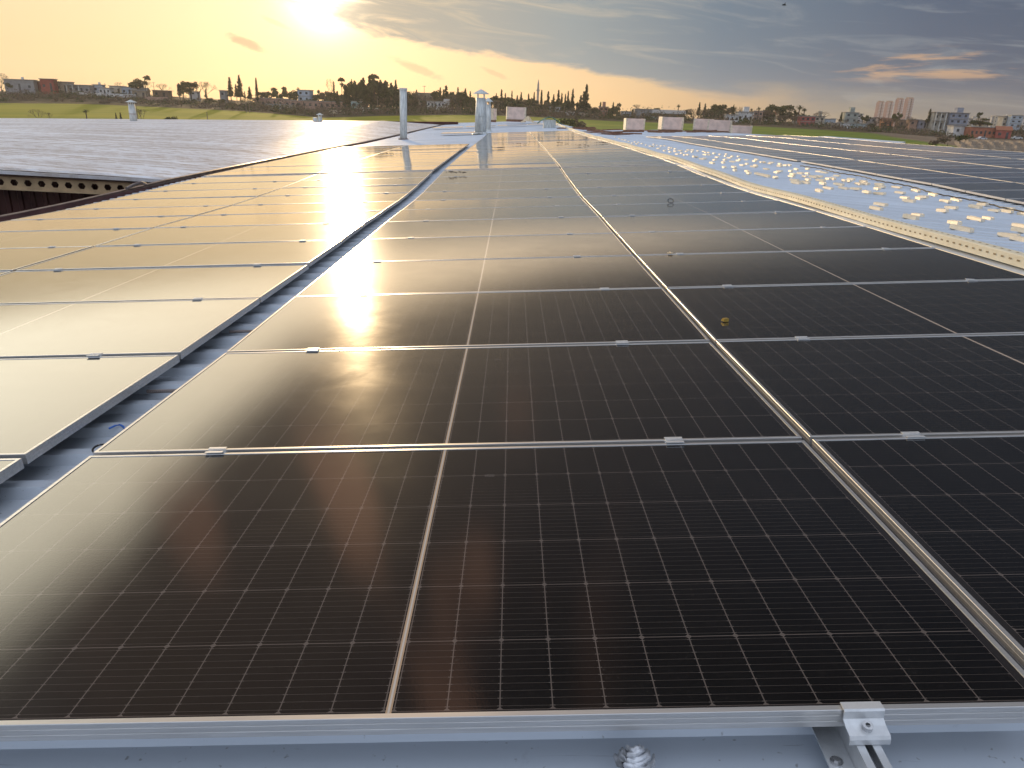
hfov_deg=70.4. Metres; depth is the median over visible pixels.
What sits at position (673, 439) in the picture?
clamp
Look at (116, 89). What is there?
house
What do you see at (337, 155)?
solar panel
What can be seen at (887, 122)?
bare tree
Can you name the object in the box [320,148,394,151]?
solar panel
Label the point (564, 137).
solar panel
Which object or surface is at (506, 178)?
solar panel
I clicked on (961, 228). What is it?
short rail
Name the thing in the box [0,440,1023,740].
solar panel
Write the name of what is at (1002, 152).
solar panel
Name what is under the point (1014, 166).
solar panel
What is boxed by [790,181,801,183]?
short rail
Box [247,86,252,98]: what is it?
pine tree
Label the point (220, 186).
solar panel
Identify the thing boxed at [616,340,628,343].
clamp
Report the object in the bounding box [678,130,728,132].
scrap pile
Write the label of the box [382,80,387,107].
pine tree
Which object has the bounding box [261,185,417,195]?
solar panel
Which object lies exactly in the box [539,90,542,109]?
cypress tree
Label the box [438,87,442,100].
pine tree
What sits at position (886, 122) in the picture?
house
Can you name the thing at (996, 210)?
short rail
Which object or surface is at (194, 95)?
house
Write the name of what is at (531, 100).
broadleaf tree
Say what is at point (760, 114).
house
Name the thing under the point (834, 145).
solar panel
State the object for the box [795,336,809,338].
clamp
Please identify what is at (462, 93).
broadleaf tree
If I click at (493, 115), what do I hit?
pallet stack
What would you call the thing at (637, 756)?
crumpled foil
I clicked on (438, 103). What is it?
house
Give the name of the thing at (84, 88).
house
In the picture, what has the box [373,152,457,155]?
solar panel
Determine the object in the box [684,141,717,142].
solar panel
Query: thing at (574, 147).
solar panel
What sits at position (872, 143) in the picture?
solar panel
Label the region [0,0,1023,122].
sky
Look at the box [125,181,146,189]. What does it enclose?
bent pipe
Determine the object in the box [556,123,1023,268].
cable tray
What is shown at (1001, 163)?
solar panel
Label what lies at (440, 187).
solar panel
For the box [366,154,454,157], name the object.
solar panel
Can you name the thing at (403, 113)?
metal pipe
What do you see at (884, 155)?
solar panel
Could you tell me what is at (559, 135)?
solar panel
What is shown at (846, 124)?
house
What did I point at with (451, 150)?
solar panel
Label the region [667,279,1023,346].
solar panel
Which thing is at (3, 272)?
solar panel
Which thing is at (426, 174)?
solar panel
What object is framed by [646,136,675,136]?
solar panel
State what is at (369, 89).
broadleaf tree
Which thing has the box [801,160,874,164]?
solar panel
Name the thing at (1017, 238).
short rail
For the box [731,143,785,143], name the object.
solar panel
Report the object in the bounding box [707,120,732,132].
rooftop unit
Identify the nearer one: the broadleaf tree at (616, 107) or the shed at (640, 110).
the shed at (640, 110)
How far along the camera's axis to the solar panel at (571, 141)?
25.74 m
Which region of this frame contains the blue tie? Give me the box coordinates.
[109,424,125,428]
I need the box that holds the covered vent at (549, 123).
[537,117,561,127]
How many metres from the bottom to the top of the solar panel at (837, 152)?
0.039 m
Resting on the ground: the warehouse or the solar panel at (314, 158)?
the warehouse
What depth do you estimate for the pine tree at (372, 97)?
369.39 m
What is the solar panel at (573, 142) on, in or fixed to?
on the warehouse
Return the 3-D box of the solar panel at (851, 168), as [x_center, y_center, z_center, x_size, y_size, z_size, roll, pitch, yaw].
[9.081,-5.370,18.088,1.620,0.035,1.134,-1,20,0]
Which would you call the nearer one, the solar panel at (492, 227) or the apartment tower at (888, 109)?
the solar panel at (492, 227)
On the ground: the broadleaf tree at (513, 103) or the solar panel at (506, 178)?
the broadleaf tree at (513, 103)
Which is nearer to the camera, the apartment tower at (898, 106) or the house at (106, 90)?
the house at (106, 90)
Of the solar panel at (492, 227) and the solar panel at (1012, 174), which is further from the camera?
the solar panel at (1012, 174)
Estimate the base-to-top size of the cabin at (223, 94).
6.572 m
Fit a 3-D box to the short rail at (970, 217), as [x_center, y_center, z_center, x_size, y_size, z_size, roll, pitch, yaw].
[5.429,-1.937,8.501,0.052,0.037,0.293,-1,20,3]
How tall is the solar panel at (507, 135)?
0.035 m
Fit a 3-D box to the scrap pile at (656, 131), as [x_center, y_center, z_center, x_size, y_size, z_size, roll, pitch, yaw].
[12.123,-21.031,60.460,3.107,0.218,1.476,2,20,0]
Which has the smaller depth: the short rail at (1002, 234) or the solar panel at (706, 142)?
the short rail at (1002, 234)
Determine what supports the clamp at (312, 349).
attached to the solar panel at (547, 395)
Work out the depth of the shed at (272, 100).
369.40 m
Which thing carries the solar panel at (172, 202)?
on the warehouse
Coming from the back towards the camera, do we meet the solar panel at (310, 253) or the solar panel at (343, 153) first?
the solar panel at (343, 153)
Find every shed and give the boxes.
[253,97,290,104]
[265,104,292,109]
[284,100,348,109]
[633,108,652,117]
[652,109,685,116]
[827,122,840,127]
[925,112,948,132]
[963,126,995,137]
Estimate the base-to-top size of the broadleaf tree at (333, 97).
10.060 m
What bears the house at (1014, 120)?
on the ground
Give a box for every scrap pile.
[557,127,621,130]
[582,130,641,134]
[639,130,674,132]
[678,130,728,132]
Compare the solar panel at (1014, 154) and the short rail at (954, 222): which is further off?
the solar panel at (1014, 154)
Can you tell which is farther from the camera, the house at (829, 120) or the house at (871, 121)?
the house at (871, 121)
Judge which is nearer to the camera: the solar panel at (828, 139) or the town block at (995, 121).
the solar panel at (828, 139)
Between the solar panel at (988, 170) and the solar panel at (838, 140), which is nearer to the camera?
the solar panel at (988, 170)
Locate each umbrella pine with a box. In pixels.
[337,77,344,100]
[368,73,378,100]
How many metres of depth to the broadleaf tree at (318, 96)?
372.42 m
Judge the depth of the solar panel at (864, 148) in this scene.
27.17 m
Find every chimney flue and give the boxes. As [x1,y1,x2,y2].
[126,100,136,120]
[473,89,488,133]
[486,98,492,131]
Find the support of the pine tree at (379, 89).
on the ground
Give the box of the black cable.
[800,165,1023,211]
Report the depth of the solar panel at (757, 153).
24.87 m
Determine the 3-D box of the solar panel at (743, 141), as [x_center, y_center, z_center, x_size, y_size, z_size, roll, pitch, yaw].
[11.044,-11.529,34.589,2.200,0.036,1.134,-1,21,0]
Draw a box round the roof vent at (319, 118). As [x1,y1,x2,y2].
[316,113,322,121]
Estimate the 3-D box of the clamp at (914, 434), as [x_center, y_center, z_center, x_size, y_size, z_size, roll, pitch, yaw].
[1.274,0.175,2.311,0.056,0.033,0.044,-1,19,1]
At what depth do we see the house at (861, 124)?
354.09 m
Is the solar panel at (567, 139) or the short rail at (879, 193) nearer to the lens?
the short rail at (879, 193)
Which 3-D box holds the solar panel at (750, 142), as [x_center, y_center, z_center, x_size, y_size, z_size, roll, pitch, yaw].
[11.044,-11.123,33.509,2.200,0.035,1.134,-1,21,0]
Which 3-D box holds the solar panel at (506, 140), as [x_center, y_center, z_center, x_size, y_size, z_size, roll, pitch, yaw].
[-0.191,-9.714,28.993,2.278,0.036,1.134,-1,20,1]
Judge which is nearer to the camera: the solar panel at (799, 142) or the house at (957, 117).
the solar panel at (799, 142)
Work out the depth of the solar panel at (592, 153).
18.17 m
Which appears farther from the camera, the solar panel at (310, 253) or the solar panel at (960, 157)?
the solar panel at (960, 157)
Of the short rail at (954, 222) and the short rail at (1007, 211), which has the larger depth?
the short rail at (1007, 211)
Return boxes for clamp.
[86,353,101,356]
[204,447,226,453]
[306,348,319,350]
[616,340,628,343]
[664,437,684,442]
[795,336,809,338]
[840,701,890,744]
[901,431,925,437]
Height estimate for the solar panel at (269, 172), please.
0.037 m
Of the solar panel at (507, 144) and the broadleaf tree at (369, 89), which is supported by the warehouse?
the solar panel at (507, 144)
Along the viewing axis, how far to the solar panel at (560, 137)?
31.18 m
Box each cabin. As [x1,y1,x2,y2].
[218,90,228,101]
[351,101,362,107]
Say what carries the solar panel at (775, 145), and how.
on the warehouse
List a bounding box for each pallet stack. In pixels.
[491,108,496,121]
[506,107,525,121]
[623,118,644,131]
[658,117,683,131]
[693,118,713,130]
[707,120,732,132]
[730,125,752,133]
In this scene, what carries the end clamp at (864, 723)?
attached to the mounting rail at (837, 751)
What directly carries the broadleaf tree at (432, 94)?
on the ground
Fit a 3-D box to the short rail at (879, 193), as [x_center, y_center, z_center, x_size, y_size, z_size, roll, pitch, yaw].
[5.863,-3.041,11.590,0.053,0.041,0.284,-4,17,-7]
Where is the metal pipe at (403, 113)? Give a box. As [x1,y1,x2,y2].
[398,88,408,139]
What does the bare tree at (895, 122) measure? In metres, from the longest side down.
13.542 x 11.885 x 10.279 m
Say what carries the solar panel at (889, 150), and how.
on the warehouse
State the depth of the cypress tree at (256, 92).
359.23 m
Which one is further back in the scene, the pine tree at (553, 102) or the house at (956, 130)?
the pine tree at (553, 102)
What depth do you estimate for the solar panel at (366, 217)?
8.26 m
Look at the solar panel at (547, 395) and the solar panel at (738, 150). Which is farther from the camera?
the solar panel at (738, 150)
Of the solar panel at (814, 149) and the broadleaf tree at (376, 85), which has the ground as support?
the broadleaf tree at (376, 85)
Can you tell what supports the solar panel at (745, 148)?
on the warehouse
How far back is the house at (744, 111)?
362.60 m
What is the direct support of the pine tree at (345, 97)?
on the ground
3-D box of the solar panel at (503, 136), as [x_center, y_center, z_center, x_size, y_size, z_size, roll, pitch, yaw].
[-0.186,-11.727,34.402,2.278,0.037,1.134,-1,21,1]
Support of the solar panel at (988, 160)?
on the warehouse
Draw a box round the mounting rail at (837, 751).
[811,726,892,767]
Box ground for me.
[0,91,1023,151]
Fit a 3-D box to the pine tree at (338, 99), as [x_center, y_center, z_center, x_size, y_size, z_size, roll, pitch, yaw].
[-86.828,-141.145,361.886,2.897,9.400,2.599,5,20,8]
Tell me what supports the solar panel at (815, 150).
on the warehouse
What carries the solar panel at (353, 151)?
on the warehouse
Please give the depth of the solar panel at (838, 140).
34.74 m
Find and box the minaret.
[536,79,539,100]
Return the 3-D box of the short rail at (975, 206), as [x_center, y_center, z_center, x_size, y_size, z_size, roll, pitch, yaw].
[6.845,-2.623,10.726,0.057,0.044,0.222,-5,21,-9]
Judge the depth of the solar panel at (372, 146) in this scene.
25.74 m
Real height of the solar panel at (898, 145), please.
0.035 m
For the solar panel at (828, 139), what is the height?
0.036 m
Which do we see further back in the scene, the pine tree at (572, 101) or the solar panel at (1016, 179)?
the pine tree at (572, 101)
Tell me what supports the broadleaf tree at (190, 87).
on the ground
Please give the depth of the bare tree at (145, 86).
368.15 m
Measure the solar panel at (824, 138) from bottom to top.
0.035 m
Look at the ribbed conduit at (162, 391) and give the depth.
3.14 m
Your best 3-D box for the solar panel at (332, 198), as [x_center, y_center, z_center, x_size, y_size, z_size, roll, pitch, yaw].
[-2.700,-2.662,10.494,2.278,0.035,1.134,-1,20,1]
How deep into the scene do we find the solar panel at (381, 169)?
14.72 m
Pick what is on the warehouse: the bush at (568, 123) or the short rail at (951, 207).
the short rail at (951, 207)
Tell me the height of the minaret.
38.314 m
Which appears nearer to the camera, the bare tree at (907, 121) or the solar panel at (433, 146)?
the solar panel at (433, 146)
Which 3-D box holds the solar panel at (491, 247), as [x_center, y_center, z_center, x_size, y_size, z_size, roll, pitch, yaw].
[-0.207,-1.145,6.131,2.278,0.035,1.134,-1,20,1]
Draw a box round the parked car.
[1011,136,1022,139]
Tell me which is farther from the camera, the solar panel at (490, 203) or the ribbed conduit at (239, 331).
the solar panel at (490, 203)
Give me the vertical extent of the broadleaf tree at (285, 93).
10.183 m
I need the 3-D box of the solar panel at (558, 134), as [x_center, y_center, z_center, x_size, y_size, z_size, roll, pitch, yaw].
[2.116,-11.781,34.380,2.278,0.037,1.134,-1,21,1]
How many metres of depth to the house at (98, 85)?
382.28 m
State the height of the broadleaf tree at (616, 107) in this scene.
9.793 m
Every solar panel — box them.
[0,216,193,231]
[0,228,150,247]
[0,246,91,271]
[0,264,308,304]
[0,271,10,274]
[0,298,259,358]
[0,355,179,463]
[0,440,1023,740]
[0,458,23,483]
[13,205,229,219]
[16,240,341,270]
[66,196,257,209]
[93,342,801,455]
[96,223,365,245]
[110,188,279,199]
[145,181,298,191]
[154,211,383,227]
[176,175,312,183]
[200,201,397,214]
[204,168,330,176]
[227,288,709,352]
[228,165,339,170]
[234,193,408,204]
[246,161,352,166]
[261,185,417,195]
[265,158,361,162]
[275,156,368,160]
[283,177,425,187]
[290,154,375,157]
[295,255,661,296]
[301,171,431,180]
[304,152,381,154]
[315,150,388,152]
[319,166,438,173]
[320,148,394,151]
[330,147,398,149]
[335,162,443,167]
[336,145,405,148]
[337,233,632,262]
[347,159,447,163]
[356,156,451,160]
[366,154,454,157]
[366,216,612,238]
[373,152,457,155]
[379,149,460,153]
[386,205,598,221]
[389,148,462,150]
[392,146,464,149]
[399,145,466,147]
[402,197,587,209]
[403,144,468,146]
[414,188,579,200]
[424,180,572,191]
[432,174,567,183]
[433,126,463,127]
[439,168,563,176]
[441,131,482,133]
[444,163,558,170]
[449,159,555,165]
[454,156,552,161]
[458,153,549,157]
[461,151,547,155]
[464,149,545,152]
[466,147,543,151]
[469,146,541,148]
[470,144,540,147]
[473,143,539,145]
[474,142,538,144]
[475,141,537,143]
[477,140,536,142]
[479,139,535,140]
[481,137,533,139]
[483,136,532,137]
[484,135,531,136]
[485,134,530,135]
[487,132,529,133]
[487,138,534,139]
[492,133,530,134]
[530,131,573,132]
[531,132,575,133]
[532,133,578,134]
[532,134,581,135]
[533,135,583,136]
[534,136,587,137]
[535,137,591,138]
[536,138,593,139]
[537,138,597,140]
[538,140,588,141]
[539,140,602,142]
[540,141,606,143]
[541,142,612,146]
[543,144,616,147]
[544,145,622,149]
[546,147,629,150]
[547,149,635,152]
[549,151,644,156]
[552,154,650,158]
[554,156,663,162]
[557,160,675,167]
[561,165,690,174]
[565,171,705,181]
[570,177,724,189]
[576,184,747,197]
[582,192,775,206]
[591,200,815,218]
[602,211,862,234]
[616,226,933,258]
[637,248,1023,291]
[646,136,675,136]
[665,138,697,139]
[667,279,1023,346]
[669,139,704,139]
[677,136,717,136]
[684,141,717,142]
[689,142,724,143]
[694,143,730,144]
[701,144,738,145]
[705,138,743,139]
[706,139,752,139]
[707,145,746,147]
[712,140,760,140]
[714,146,761,148]
[716,334,1023,446]
[718,141,768,141]
[722,147,770,149]
[725,142,776,142]
[729,136,761,136]
[730,149,777,151]
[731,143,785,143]
[739,144,795,144]
[739,150,793,152]
[744,138,792,138]
[747,145,804,145]
[749,152,801,154]
[753,139,800,139]
[755,146,814,147]
[759,153,815,156]
[761,140,796,140]
[769,140,811,141]
[771,147,823,148]
[771,155,831,158]
[776,136,810,136]
[777,141,820,142]
[778,148,843,149]
[781,137,820,137]
[783,157,852,160]
[786,142,831,143]
[786,150,852,151]
[796,143,842,144]
[801,138,841,139]
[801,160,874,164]
[802,151,873,153]
[803,139,853,139]
[805,144,855,145]
[809,153,882,154]
[811,434,1023,669]
[812,140,864,140]
[815,145,877,146]
[817,163,896,167]
[821,141,875,141]
[824,147,889,147]
[824,154,902,156]
[832,142,888,142]
[834,148,899,149]
[835,166,917,170]
[839,156,929,159]
[843,143,902,143]
[853,149,923,150]
[854,169,944,174]
[855,144,916,144]
[860,159,953,162]
[864,151,936,152]
[866,145,931,146]
[877,173,973,179]
[879,146,946,147]
[882,162,980,165]
[883,152,959,154]
[900,147,971,148]
[900,154,983,156]
[902,177,1007,184]
[903,165,1006,168]
[912,156,1008,159]
[913,149,985,150]
[925,168,1023,172]
[928,150,1001,151]
[932,182,1023,191]
[938,159,1023,161]
[949,151,1023,153]
[953,172,1023,177]
[962,162,1023,164]
[966,190,1023,200]
[972,153,1023,155]
[981,177,1023,182]
[989,165,1023,167]
[994,155,1023,158]
[1006,199,1023,203]
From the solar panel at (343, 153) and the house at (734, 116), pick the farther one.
the house at (734, 116)
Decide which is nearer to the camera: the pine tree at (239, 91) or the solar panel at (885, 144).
the solar panel at (885, 144)
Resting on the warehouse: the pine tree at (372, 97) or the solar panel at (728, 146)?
the solar panel at (728, 146)
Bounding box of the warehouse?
[0,121,1023,767]
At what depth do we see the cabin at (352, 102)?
359.90 m
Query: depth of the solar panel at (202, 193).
11.54 m
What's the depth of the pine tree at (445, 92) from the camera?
365.18 m
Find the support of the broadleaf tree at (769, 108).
on the ground
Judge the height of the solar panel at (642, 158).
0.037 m
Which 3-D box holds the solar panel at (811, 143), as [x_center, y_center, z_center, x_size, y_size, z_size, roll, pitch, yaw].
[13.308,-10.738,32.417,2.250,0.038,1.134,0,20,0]
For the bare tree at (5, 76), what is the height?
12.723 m
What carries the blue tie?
on the warehouse
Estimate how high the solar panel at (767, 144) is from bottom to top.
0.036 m
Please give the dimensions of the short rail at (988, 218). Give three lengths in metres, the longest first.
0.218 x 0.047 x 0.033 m
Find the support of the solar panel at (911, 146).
on the warehouse
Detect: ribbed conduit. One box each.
[146,389,176,392]
[229,330,252,332]
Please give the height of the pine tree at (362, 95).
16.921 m
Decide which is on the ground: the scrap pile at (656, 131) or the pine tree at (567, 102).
the pine tree at (567, 102)
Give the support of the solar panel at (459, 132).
on the warehouse
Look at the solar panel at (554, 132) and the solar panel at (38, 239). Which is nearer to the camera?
the solar panel at (38, 239)
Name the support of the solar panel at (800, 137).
on the warehouse
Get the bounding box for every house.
[3,77,38,93]
[38,78,58,93]
[57,81,74,93]
[66,84,94,93]
[91,82,104,92]
[97,87,114,92]
[108,85,126,92]
[120,86,131,93]
[131,87,150,96]
[152,90,171,97]
[189,91,200,100]
[297,90,313,100]
[415,92,433,106]
[427,101,443,109]
[443,99,449,108]
[598,102,607,116]
[724,114,739,121]
[735,107,754,122]
[752,111,763,121]
[797,116,816,125]
[814,111,825,124]
[824,119,834,124]
[837,122,850,128]
[841,107,859,122]
[851,123,866,127]
[863,117,877,127]
[879,119,892,125]
[894,119,905,127]
[905,119,922,129]
[917,120,926,130]
[945,108,970,132]
[946,125,964,135]
[1006,115,1023,129]
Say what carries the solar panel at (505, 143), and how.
on the warehouse
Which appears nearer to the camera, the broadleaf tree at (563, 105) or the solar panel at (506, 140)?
the solar panel at (506, 140)
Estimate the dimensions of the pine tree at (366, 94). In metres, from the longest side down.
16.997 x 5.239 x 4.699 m
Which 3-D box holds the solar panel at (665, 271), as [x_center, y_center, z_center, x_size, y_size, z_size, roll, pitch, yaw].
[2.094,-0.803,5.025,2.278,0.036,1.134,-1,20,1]
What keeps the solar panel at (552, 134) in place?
on the warehouse
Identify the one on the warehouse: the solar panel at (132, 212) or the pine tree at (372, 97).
the solar panel at (132, 212)
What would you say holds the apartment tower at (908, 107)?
on the ground
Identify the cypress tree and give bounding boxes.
[177,83,181,99]
[255,78,258,101]
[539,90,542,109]
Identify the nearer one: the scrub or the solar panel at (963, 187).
the solar panel at (963, 187)
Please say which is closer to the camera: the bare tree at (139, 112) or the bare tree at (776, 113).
the bare tree at (139, 112)
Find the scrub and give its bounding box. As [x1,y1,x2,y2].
[0,88,1023,137]
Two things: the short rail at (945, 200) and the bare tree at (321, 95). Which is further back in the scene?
the bare tree at (321, 95)
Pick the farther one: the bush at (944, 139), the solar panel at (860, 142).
the bush at (944, 139)
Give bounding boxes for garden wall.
[79,92,135,97]
[144,97,167,99]
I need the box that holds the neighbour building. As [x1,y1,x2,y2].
[0,118,457,214]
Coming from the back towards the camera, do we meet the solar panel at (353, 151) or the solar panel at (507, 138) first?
the solar panel at (507, 138)
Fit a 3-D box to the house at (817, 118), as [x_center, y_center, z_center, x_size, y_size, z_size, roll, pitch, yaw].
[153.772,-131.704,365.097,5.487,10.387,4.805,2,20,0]
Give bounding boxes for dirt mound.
[954,139,1023,150]
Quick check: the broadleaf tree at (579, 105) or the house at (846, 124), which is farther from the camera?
the broadleaf tree at (579, 105)
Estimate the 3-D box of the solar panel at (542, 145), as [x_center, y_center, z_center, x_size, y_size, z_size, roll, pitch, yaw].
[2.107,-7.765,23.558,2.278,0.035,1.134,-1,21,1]
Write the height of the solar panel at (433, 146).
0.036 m
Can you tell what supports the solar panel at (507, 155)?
on the warehouse
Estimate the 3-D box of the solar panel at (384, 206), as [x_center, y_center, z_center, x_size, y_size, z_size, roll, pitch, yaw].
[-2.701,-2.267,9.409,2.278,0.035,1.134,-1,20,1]
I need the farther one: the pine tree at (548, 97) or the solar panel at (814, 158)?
the pine tree at (548, 97)
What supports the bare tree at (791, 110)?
on the ground
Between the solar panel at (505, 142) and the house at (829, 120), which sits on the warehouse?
the solar panel at (505, 142)
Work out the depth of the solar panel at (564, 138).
28.80 m
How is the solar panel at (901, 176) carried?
on the warehouse
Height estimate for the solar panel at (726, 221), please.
0.038 m
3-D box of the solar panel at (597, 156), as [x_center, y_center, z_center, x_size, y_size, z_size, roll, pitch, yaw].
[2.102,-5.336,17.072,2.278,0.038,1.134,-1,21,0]
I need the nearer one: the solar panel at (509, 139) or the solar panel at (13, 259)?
the solar panel at (13, 259)
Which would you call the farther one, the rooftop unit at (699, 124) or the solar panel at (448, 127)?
the rooftop unit at (699, 124)
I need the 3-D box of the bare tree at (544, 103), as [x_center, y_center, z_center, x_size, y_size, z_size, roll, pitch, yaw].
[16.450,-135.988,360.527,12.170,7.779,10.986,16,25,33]
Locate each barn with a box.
[994,126,1012,138]
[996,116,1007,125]
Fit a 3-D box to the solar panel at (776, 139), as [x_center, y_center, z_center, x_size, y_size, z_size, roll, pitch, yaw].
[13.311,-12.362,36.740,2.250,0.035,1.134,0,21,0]
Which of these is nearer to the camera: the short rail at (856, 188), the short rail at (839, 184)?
the short rail at (856, 188)
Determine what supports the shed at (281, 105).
on the ground
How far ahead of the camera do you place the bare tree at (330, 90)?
363.14 m
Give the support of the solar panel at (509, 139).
on the warehouse
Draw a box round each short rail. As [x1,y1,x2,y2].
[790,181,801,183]
[833,182,844,185]
[850,187,861,189]
[869,205,883,210]
[873,192,885,194]
[873,202,887,206]
[902,199,915,202]
[902,214,919,219]
[911,213,924,216]
[936,208,948,211]
[939,199,951,202]
[944,206,958,208]
[947,220,961,224]
[949,224,974,232]
[950,197,961,201]
[967,215,984,221]
[968,204,982,208]
[976,203,988,205]
[982,216,994,219]
[987,209,1000,211]
[997,232,1020,236]
[1001,209,1013,212]
[1010,226,1023,232]
[1010,235,1023,241]
[1011,223,1023,227]
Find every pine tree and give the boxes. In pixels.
[227,77,235,100]
[234,84,239,97]
[237,75,243,103]
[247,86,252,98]
[335,91,340,105]
[342,85,348,107]
[357,80,366,107]
[362,77,368,107]
[370,91,375,106]
[376,80,384,107]
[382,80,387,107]
[386,92,391,107]
[392,80,399,107]
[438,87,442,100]
[443,85,450,103]
[456,87,459,105]
[462,88,467,108]
[498,89,502,109]
[545,92,549,109]
[550,95,555,110]
[555,90,560,108]
[566,91,569,110]
[570,89,574,107]
[580,84,589,111]
[925,109,931,127]
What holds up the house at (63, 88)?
on the ground
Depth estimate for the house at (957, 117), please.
363.92 m
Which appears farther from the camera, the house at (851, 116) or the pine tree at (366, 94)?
the house at (851, 116)
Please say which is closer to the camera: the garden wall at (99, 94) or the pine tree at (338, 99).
the pine tree at (338, 99)
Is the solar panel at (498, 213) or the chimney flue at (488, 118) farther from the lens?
the chimney flue at (488, 118)
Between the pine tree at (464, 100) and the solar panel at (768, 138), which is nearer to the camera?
the solar panel at (768, 138)
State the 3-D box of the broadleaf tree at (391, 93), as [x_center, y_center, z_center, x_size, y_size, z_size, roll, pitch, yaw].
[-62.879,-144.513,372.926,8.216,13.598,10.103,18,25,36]
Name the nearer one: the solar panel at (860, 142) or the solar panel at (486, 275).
the solar panel at (486, 275)
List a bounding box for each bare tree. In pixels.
[0,73,8,91]
[28,109,44,117]
[137,109,145,118]
[142,81,152,96]
[199,81,213,99]
[311,92,336,100]
[326,79,334,105]
[395,91,427,106]
[446,94,467,104]
[538,102,557,111]
[763,109,792,121]
[777,108,802,122]
[880,118,894,127]
[883,118,909,128]
[893,117,915,128]
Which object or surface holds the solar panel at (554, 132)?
on the warehouse
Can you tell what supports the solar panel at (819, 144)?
on the warehouse
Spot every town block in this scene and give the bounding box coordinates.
[988,116,994,126]
[992,116,997,126]
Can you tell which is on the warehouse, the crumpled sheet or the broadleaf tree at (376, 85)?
the crumpled sheet
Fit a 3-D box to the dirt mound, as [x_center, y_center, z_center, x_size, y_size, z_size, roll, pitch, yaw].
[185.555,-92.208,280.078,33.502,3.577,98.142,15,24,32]
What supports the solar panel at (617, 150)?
on the warehouse
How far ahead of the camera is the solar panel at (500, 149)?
21.39 m
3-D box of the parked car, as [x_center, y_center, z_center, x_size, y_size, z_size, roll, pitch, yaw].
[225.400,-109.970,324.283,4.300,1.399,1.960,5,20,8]
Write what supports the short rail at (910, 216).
on the warehouse
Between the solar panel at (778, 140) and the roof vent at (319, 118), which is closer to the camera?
the solar panel at (778, 140)
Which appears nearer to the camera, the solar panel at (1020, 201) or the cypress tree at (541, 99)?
the solar panel at (1020, 201)
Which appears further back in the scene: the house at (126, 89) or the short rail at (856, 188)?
the house at (126, 89)
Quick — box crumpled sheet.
[521,116,536,122]
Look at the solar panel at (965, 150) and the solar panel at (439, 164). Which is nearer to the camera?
the solar panel at (439, 164)
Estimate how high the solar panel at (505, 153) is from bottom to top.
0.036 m
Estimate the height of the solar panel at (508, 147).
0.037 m
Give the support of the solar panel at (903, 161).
on the warehouse
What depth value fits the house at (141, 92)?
373.93 m
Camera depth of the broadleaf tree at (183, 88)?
380.61 m
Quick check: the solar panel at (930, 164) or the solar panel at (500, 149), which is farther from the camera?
the solar panel at (500, 149)
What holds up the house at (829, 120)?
on the ground
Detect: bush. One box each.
[558,118,577,126]
[573,118,586,126]
[928,136,951,146]
[954,134,973,143]
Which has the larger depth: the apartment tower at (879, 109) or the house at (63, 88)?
the apartment tower at (879, 109)
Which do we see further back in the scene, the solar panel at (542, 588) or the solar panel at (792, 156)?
the solar panel at (792, 156)
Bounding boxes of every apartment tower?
[874,101,884,125]
[883,101,893,117]
[893,98,904,126]
[901,97,914,119]
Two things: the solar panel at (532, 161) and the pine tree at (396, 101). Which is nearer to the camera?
the solar panel at (532, 161)
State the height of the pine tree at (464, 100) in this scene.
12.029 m
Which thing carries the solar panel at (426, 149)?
on the warehouse
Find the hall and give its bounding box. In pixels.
[818,136,904,143]
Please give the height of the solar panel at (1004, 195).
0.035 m
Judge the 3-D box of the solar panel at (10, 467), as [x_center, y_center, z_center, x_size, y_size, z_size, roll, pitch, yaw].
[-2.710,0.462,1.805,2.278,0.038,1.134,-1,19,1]
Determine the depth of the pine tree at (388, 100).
362.40 m
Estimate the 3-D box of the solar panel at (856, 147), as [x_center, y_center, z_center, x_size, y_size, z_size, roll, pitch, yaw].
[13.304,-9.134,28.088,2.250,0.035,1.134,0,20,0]
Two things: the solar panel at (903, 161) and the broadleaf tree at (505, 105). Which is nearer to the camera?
the solar panel at (903, 161)
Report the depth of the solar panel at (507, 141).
27.92 m
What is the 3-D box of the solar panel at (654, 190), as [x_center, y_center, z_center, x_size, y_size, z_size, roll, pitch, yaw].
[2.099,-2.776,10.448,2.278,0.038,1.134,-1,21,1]
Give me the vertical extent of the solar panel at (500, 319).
0.035 m
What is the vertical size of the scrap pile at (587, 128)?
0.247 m
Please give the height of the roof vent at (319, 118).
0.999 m
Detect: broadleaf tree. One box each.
[128,75,150,88]
[176,85,186,98]
[180,81,198,98]
[258,92,265,97]
[259,87,278,97]
[281,86,298,98]
[313,89,322,100]
[326,91,338,100]
[343,82,355,97]
[349,81,359,95]
[358,85,373,105]
[366,79,384,102]
[376,81,393,103]
[379,89,393,105]
[397,89,411,108]
[430,90,442,100]
[450,91,468,105]
[487,97,510,105]
[499,101,522,108]
[504,99,516,106]
[523,98,538,109]
[543,103,573,110]
[578,104,601,113]
[608,103,620,111]
[707,108,724,117]
[711,104,734,116]
[765,105,777,120]
[769,104,793,121]
[787,110,797,121]
[891,112,902,126]
[969,118,992,126]
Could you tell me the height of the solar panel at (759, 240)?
0.038 m
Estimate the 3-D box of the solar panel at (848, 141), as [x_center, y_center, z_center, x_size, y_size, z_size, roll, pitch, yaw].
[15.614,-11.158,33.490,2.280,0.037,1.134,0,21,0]
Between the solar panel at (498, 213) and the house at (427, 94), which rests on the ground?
the house at (427, 94)
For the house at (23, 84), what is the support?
on the ground
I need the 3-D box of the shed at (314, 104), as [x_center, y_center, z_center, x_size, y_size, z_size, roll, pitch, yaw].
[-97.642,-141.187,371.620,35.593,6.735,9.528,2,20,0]

